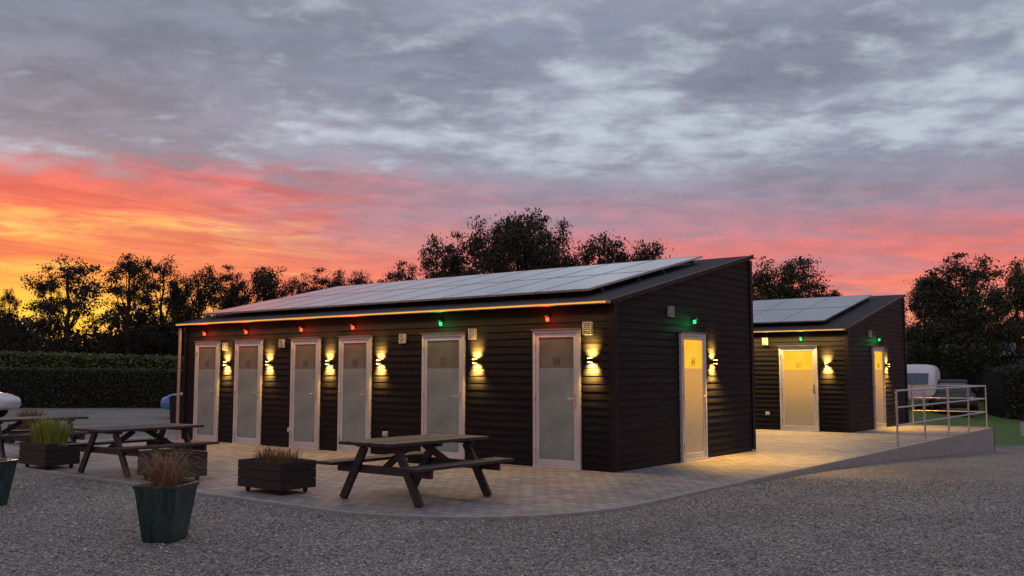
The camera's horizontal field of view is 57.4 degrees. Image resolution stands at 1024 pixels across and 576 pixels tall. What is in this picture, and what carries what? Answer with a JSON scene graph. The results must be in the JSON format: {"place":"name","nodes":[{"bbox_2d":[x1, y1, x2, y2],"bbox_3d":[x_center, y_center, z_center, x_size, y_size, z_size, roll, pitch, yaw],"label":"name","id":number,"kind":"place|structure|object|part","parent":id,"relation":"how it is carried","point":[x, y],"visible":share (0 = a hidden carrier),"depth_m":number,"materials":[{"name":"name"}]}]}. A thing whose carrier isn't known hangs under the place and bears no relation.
{"place":"outdoors","nodes":[
{"label":"outdoors","id":0,"kind":"place"},
{"bbox_2d":[10,408,50,424],"bbox_3d":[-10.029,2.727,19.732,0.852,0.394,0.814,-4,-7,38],"label":"ornamental grass","id":1,"kind":"object","parent":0,"point":[34,413],"depth_m":19.66,"materials":[{"name":"plant"}]},
{"bbox_2d":[18,417,81,443],"bbox_3d":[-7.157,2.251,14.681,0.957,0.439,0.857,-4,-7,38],"label":"ornamental grass","id":2,"kind":"object","parent":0,"point":[55,435],"depth_m":14.58,"materials":[{"name":"green plant"}]},
{"bbox_2d":[153,443,179,453],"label":"ornamental grass","id":3,"kind":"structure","parent":0,"point":[162,450],"depth_m":13.23,"materials":[{"name":"brown plant"}]},
{"bbox_2d":[164,446,194,453],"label":"ornamental grass","id":4,"kind":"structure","parent":0,"point":[182,451],"depth_m":13.02,"materials":[{"name":"brown plant"}]},
{"bbox_2d":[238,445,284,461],"bbox_3d":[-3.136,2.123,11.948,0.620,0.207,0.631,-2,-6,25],"label":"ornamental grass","id":5,"kind":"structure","parent":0,"point":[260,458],"depth_m":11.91,"materials":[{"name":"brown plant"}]},
{"bbox_2d":[256,446,308,462],"bbox_3d":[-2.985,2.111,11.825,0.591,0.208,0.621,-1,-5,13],"label":"ornamental grass","id":6,"kind":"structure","parent":0,"point":[271,458],"depth_m":11.78,"materials":[{"name":"brown plant"}]},
{"bbox_2d":[0,425,987,515],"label":"paved terrace","id":7,"kind":"structure","parent":0,"point":[519,489],"depth_m":13.35,"materials":[{"name":"stone"}]},
{"bbox_2d":[0,415,97,458],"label":"picnic table","id":8,"kind":"object","parent":7,"relation":"on","point":[80,435],"visible":0.66,"depth_m":16.26,"materials":[{"name":"brown wood"}]},
{"bbox_2d":[19,441,79,469],"bbox_3d":[-7.300,2.632,14.774,0.860,0.396,0.550,-4,-7,38],"label":"wooden planter","id":9,"kind":"object","parent":7,"relation":"on","point":[46,455],"visible":0.9,"depth_m":14.52,"materials":[{"name":"wood"}]},
{"bbox_2d":[58,423,219,477],"bbox_3d":[-5.620,2.446,14.138,1.587,0.703,1.674,-4,-6,35],"label":"picnic table","id":10,"kind":"object","parent":7,"relation":"on","point":[157,441],"visible":0.94,"depth_m":13.91,"materials":[{"name":"brown wood"}]},
{"bbox_2d":[137,448,207,479],"bbox_3d":[-4.750,2.480,13.081,0.860,0.396,0.550,-4,-7,38],"label":"wooden planter","id":11,"kind":"object","parent":7,"relation":"on","point":[196,455],"visible":0.51,"depth_m":12.94,"materials":[{"name":"wood"}]},
{"bbox_2d":[238,457,315,494],"bbox_3d":[-2.970,2.366,11.816,0.860,0.396,0.550,-4,-7,38],"label":"wooden planter","id":12,"kind":"object","parent":7,"relation":"on","point":[281,478],"visible":0.97,"depth_m":11.58,"materials":[{"name":"wood"}]},
{"bbox_2d":[316,433,513,507],"bbox_3d":[-1.150,2.178,11.271,1.638,0.726,1.728,-4,-7,38],"label":"picnic table","id":13,"kind":"object","parent":7,"relation":"on","point":[426,467],"visible":0.97,"depth_m":11.06,"materials":[{"name":"brown wood"}]},
{"bbox_2d":[175,254,755,471],"bbox_3d":[-1.427,1.607,19.515,11.517,4.285,5.317,-4,-7,38],"label":"timber cabin","id":14,"kind":"object","parent":7,"relation":"on","point":[618,367],"visible":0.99,"depth_m":16.57,"materials":[{"name":"black wood"}]},
{"bbox_2d":[192,340,220,441],"bbox_3d":[-6.695,2.248,20.483,0.930,2.182,0.111,-4,-7,38],"label":"door","id":15,"kind":"structure","parent":14,"relation":"in","point":[207,354],"depth_m":20.48,"materials":[{"name":"white paint"}]},
{"bbox_2d":[232,339,263,444],"bbox_3d":[-5.538,2.167,19.580,0.960,2.182,0.111,-4,-7,38],"label":"door","id":16,"kind":"structure","parent":14,"relation":"in","point":[247,403],"depth_m":19.58,"materials":[{"name":"white paint"}]},
{"bbox_2d":[289,337,321,449],"bbox_3d":[-4.090,2.066,18.449,0.920,2.182,0.111,-4,-7,38],"label":"door","id":17,"kind":"structure","parent":14,"relation":"in","point":[304,421],"depth_m":18.44,"materials":[{"name":"white paint"}]},
{"bbox_2d":[337,335,372,453],"bbox_3d":[-2.965,1.987,17.570,0.930,2.182,0.111,-4,-7,38],"label":"door","id":18,"kind":"structure","parent":14,"relation":"in","point":[355,355],"depth_m":17.58,"materials":[{"name":"white paint"}]},
{"bbox_2d":[420,332,466,459],"bbox_3d":[-1.202,1.863,16.194,1.040,2.182,0.111,-4,-7,38],"label":"door","id":19,"kind":"structure","parent":14,"relation":"in","point":[443,354],"depth_m":16.19,"materials":[{"name":"white paint"}]},
{"bbox_2d":[530,328,581,469],"bbox_3d":[0.695,1.730,14.713,0.960,2.182,0.111,-4,-7,38],"label":"door","id":20,"kind":"structure","parent":14,"relation":"in","point":[557,432],"depth_m":14.71,"materials":[{"name":"white paint"}]},
{"bbox_2d":[678,331,707,461],"bbox_3d":[3.122,1.850,16.041,0.111,2.182,0.970,-4,-7,38],"label":"door","id":21,"kind":"structure","parent":14,"relation":"in","point":[692,350],"depth_m":16.02,"materials":[{"name":"white paint"}]},
{"bbox_2d":[753,294,908,432],"bbox_3d":[6.692,2.339,27.666,8.217,4.285,5.317,-4,-7,38],"label":"timber cabin","id":22,"kind":"object","parent":7,"relation":"on","point":[831,364],"visible":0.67,"depth_m":24.45,"materials":[{"name":"black wood"}]},
{"bbox_2d":[778,345,819,431],"bbox_3d":[7.350,2.564,24.007,1.060,2.182,0.111,-4,-7,38],"label":"door","id":23,"kind":"structure","parent":22,"relation":"in","point":[798,367],"depth_m":24.00,"materials":[{"name":"white paint"}]},
{"bbox_2d":[871,346,886,428],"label":"door","id":24,"kind":"structure","parent":22,"relation":"in","point":[879,400],"depth_m":25.08,"materials":[{"name":"white paint"}]},
{"bbox_2d":[895,385,987,445],"bbox_3d":[9.570,2.969,22.730,2.000,1.132,8.300,-4,-7,38],"label":"steel railing","id":25,"kind":"object","parent":7,"relation":"on","point":[947,397],"visible":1,"depth_m":22.45,"materials":[{"name":"silver metal"}]},
{"bbox_2d":[0,401,1023,575],"bbox_3d":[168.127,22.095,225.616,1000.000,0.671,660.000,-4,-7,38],"label":"ground","id":26,"kind":"structure","parent":0,"point":[1003,462],"depth_m":8.87,"materials":[{"name":"grey stone"}]},
{"bbox_2d":[0,459,18,505],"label":"glazed pot","id":27,"kind":"object","parent":26,"relation":"on","point":[7,469],"visible":0.98,"depth_m":10.71,"materials":[{"name":"green ceramic"}]},
{"bbox_2d":[0,392,20,416],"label":"parked car","id":28,"kind":"object","parent":26,"relation":"on","point":[8,402],"visible":1,"depth_m":30.55,"materials":[{"name":"silver paint"}]},
{"bbox_2d":[0,287,22,350],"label":"tree","id":29,"kind":"object","parent":26,"relation":"on","point":[8,316],"visible":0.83,"depth_m":68.00,"materials":[{"name":"green plant"}]},
{"bbox_2d":[7,424,38,442],"bbox_3d":[-10.200,3.083,19.804,0.860,0.396,0.550,-4,-7,38],"label":"wooden planter","id":30,"kind":"object","parent":26,"relation":"on","point":[22,427],"visible":0.16,"depth_m":19.45,"materials":[{"name":"wood"}]},
{"bbox_2d":[28,272,72,352],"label":"tree","id":31,"kind":"object","parent":26,"relation":"on","point":[59,296],"visible":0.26,"depth_m":75.83,"materials":[{"name":"green plant"}]},
{"bbox_2d":[19,253,115,354],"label":"tree","id":32,"kind":"object","parent":26,"relation":"on","point":[83,291],"visible":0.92,"depth_m":69.88,"materials":[{"name":"green plant"}]},
{"bbox_2d":[0,367,182,407],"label":"clipped hedge","id":33,"kind":"object","parent":26,"relation":"on","point":[40,387],"visible":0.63,"depth_m":39.92,"materials":[{"name":"green plant"}]},
{"bbox_2d":[0,350,183,372],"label":"hedge","id":34,"kind":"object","parent":26,"relation":"on","point":[29,359],"depth_m":49.92,"materials":[{"name":"green plant"}]},
{"bbox_2d":[0,303,184,356],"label":"shrub belt","id":35,"kind":"object","parent":26,"relation":"on","point":[25,337],"visible":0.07,"depth_m":76.05,"materials":[{"name":"green plant"}]},
{"bbox_2d":[89,252,165,354],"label":"tree","id":36,"kind":"object","parent":26,"relation":"on","point":[129,295],"visible":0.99,"depth_m":69.68,"materials":[{"name":"green plant"}]},
{"bbox_2d":[130,254,200,355],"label":"tree","id":37,"kind":"object","parent":26,"relation":"on","point":[160,339],"visible":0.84,"depth_m":71.64,"materials":[{"name":"green plant"}]},
{"bbox_2d":[132,481,198,542],"bbox_3d":[-3.150,2.033,8.513,0.422,0.511,0.422,-1,-5,10],"label":"glazed pot","id":38,"kind":"object","parent":26,"relation":"on","point":[164,514],"visible":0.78,"depth_m":8.35,"materials":[{"name":"green ceramic"}]},
{"bbox_2d":[100,450,239,490],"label":"ornamental grass","id":39,"kind":"object","parent":38,"relation":"in","point":[165,476],"depth_m":8.44,"materials":[{"name":"brown plant"}]},
{"bbox_2d":[160,392,182,409],"bbox_3d":[-9.410,3.601,31.304,4.220,1.460,1.980,0,-5,-4],"label":"parked car","id":40,"kind":"object","parent":26,"relation":"on","point":[164,403],"visible":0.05,"depth_m":30.41,"materials":[{"name":"blue paint"}]},
{"bbox_2d":[168,395,182,423],"bbox_3d":[-9.200,3.417,26.005,0.520,0.880,0.610,0,-5,0],"label":"litter bin","id":41,"kind":"object","parent":26,"relation":"on","point":[172,401],"visible":0.27,"depth_m":25.74,"materials":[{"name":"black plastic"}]},
{"bbox_2d":[167,280,196,332],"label":"tree","id":42,"kind":"object","parent":26,"relation":"on","point":[172,311],"visible":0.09,"depth_m":83.97,"materials":[{"name":"green plant"}]},
{"bbox_2d":[166,268,224,356],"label":"tree","id":43,"kind":"object","parent":26,"relation":"on","point":[201,295],"visible":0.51,"depth_m":73.74,"materials":[{"name":"green plant"}]},
{"bbox_2d":[197,263,250,318],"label":"tree","id":44,"kind":"object","parent":26,"relation":"on","point":[232,296],"visible":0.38,"depth_m":71.73,"materials":[{"name":"green plant"}]},
{"bbox_2d":[231,265,288,305],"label":"tree","id":45,"kind":"object","parent":26,"relation":"on","point":[268,283],"visible":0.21,"depth_m":73.80,"materials":[{"name":"green plant"}]},
{"bbox_2d":[280,275,308,296],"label":"tree","id":46,"kind":"object","parent":26,"relation":"on","point":[292,288],"visible":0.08,"depth_m":80.12,"materials":[{"name":"green plant"}]},
{"bbox_2d":[299,267,347,292],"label":"tree","id":47,"kind":"object","parent":26,"relation":"on","point":[323,282],"visible":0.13,"depth_m":73.97,"materials":[{"name":"green plant"}]},
{"bbox_2d":[329,276,351,287],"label":"tree","id":48,"kind":"object","parent":26,"relation":"on","point":[339,280],"visible":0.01,"depth_m":80.72,"materials":[{"name":"green plant"}]},
{"bbox_2d":[344,269,373,285],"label":"tree","id":49,"kind":"object","parent":26,"relation":"on","point":[356,281],"visible":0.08,"depth_m":76.02,"materials":[{"name":"green plant"}]},
{"bbox_2d":[377,260,422,282],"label":"tree","id":50,"kind":"object","parent":26,"relation":"on","point":[394,276],"visible":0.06,"depth_m":70.38,"materials":[{"name":"green plant"}]},
{"bbox_2d":[417,245,446,278],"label":"tree","id":51,"kind":"object","parent":26,"relation":"on","point":[429,269],"visible":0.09,"depth_m":55.82,"materials":[{"name":"green plant"}]},
{"bbox_2d":[422,230,482,278],"bbox_3d":[-2.873,1.403,48.173,4.987,8.923,4.633,-1,-5,15],"label":"tree","id":52,"kind":"object","parent":26,"relation":"on","point":[450,263],"visible":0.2,"depth_m":48.21,"materials":[{"name":"green plant"}]},
{"bbox_2d":[462,213,519,273],"bbox_3d":[-1.202,1.024,52.298,5.235,10.432,4.275,1,-5,-13],"label":"tree","id":53,"kind":"object","parent":26,"relation":"on","point":[484,238],"visible":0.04,"depth_m":51.93,"materials":[{"name":"green plant"}]},
{"bbox_2d":[16,424,994,519],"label":"terrace kerb","id":54,"kind":"structure","parent":26,"relation":"on","point":[979,440],"depth_m":14.23,"materials":[{"name":"concrete"}]},
{"bbox_2d":[454,207,568,275],"bbox_3d":[0.095,0.821,46.192,5.042,9.742,6.175,-2,-5,19],"label":"tree","id":55,"kind":"object","parent":26,"relation":"on","point":[516,238],"visible":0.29,"depth_m":45.93,"materials":[{"name":"green plant"}]},
{"bbox_2d":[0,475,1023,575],"bbox_3d":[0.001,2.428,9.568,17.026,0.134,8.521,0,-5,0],"label":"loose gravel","id":56,"kind":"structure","parent":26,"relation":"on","point":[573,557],"depth_m":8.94,"materials":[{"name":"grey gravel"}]},
{"bbox_2d":[519,215,572,268],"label":"tree","id":57,"kind":"object","parent":26,"relation":"on","point":[559,242],"visible":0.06,"depth_m":51.38,"materials":[{"name":"green plant"}]},
{"bbox_2d":[544,240,585,267],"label":"tree","id":58,"kind":"object","parent":26,"relation":"on","point":[567,259],"visible":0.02,"depth_m":53.97,"materials":[{"name":"green plant"}]},
{"bbox_2d":[557,229,638,267],"bbox_3d":[4.947,1.476,50.163,6.079,9.136,4.864,-3,-6,27],"label":"tree","id":59,"kind":"object","parent":26,"relation":"on","point":[614,254],"visible":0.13,"depth_m":50.10,"materials":[{"name":"green plant"}]},
{"bbox_2d":[630,238,670,261],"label":"tree","id":60,"kind":"object","parent":26,"relation":"on","point":[646,254],"visible":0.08,"depth_m":52.25,"materials":[{"name":"green plant"}]},
{"bbox_2d":[752,276,773,299],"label":"tree","id":61,"kind":"object","parent":26,"relation":"on","point":[758,292],"visible":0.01,"depth_m":59.97,"materials":[{"name":"green plant"}]},
{"bbox_2d":[752,254,834,300],"bbox_3d":[16.179,2.303,56.254,6.712,8.625,5.480,0,-5,4],"label":"tree","id":62,"kind":"object","parent":26,"relation":"on","point":[783,289],"visible":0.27,"depth_m":55.64,"materials":[{"name":"green plant"}]},
{"bbox_2d":[794,273,842,297],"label":"tree","id":63,"kind":"object","parent":26,"relation":"on","point":[833,294],"visible":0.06,"depth_m":59.72,"materials":[{"name":"green plant"}]},
{"bbox_2d":[907,364,939,409],"bbox_3d":[18.146,4.399,41.907,1.718,1.950,4.340,-3,-6,28],"label":"touring caravan","id":64,"kind":"object","parent":26,"relation":"on","point":[921,374],"visible":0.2,"depth_m":40.66,"materials":[{"name":"grey plastic"}]},
{"bbox_2d":[907,373,928,383],"bbox_3d":[17.548,3.948,40.802,1.140,0.468,0.380,-3,-6,28],"label":"front window","id":65,"kind":"structure","parent":64,"relation":"in","point":[913,378],"depth_m":40.65,"materials":[{"name":"grey glass"}]},
{"bbox_2d":[903,273,954,378],"bbox_3d":[23.799,2.744,54.100,4.401,7.360,3.593,4,-6,-36],"label":"tree","id":66,"kind":"object","parent":26,"relation":"on","point":[917,299],"visible":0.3,"depth_m":53.58,"materials":[{"name":"green plant"}]},
{"bbox_2d":[929,379,978,412],"bbox_3d":[19.397,4.752,41.232,1.980,1.460,4.220,-2,-6,22],"label":"parked car","id":67,"kind":"object","parent":26,"relation":"on","point":[960,393],"visible":0.69,"depth_m":39.89,"materials":[{"name":"paint"}]},
{"bbox_3d":[19.550,4.387,41.647,1.440,0.540,3.100,-2,-6,22],"label":"window","id":68,"kind":"part","parent":67,"relation":"part of","materials":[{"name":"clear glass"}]},
{"bbox_2d":[905,252,1010,378],"bbox_3d":[22.608,2.036,47.927,6.347,7.817,5.896,2,-6,-22],"label":"tree","id":69,"kind":"object","parent":26,"relation":"on","point":[946,295],"visible":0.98,"depth_m":47.58,"materials":[{"name":"green plant"}]},
{"bbox_2d":[907,343,1023,394],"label":"hedge","id":70,"kind":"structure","parent":26,"relation":"on","point":[971,379],"depth_m":54.79,"materials":[{"name":"green plant"}]},
{"bbox_2d":[935,261,1014,401],"bbox_3d":[25.804,2.402,51.972,4.518,7.834,4.387,-3,-6,27],"label":"tree","id":71,"kind":"object","parent":26,"relation":"on","point":[979,381],"visible":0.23,"depth_m":51.68,"materials":[{"name":"green plant"}]},
{"bbox_2d":[967,289,1023,345],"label":"tree","id":72,"kind":"object","parent":26,"relation":"on","point":[1001,312],"visible":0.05,"depth_m":57.95,"materials":[{"name":"green plant"}]},
{"bbox_2d":[972,265,1023,368],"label":"tree","id":73,"kind":"object","parent":26,"relation":"on","point":[1008,332],"visible":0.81,"depth_m":45.87,"materials":[{"name":"green plant"}]},
{"bbox_2d":[983,358,1023,419],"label":"field hedge","id":74,"kind":"object","parent":26,"relation":"on","point":[1004,383],"visible":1,"depth_m":41.02,"materials":[{"name":"green plant"}]},
{"bbox_2d":[1002,256,1023,357],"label":"tree","id":75,"kind":"object","parent":26,"relation":"on","point":[1017,263],"visible":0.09,"depth_m":50.22,"materials":[{"name":"green plant"}]},
{"bbox_2d":[1020,419,1023,435],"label":"marker post","id":76,"kind":"object","parent":26,"relation":"on","point":[1022,426],"visible":1,"depth_m":31.86,"materials":[{"name":"white paint"}]},
{"bbox_2d":[0,0,1023,342],"label":"sky","id":77,"kind":"structure","parent":0,"point":[878,141],"materials":[{"name":"grey"}]}
]}

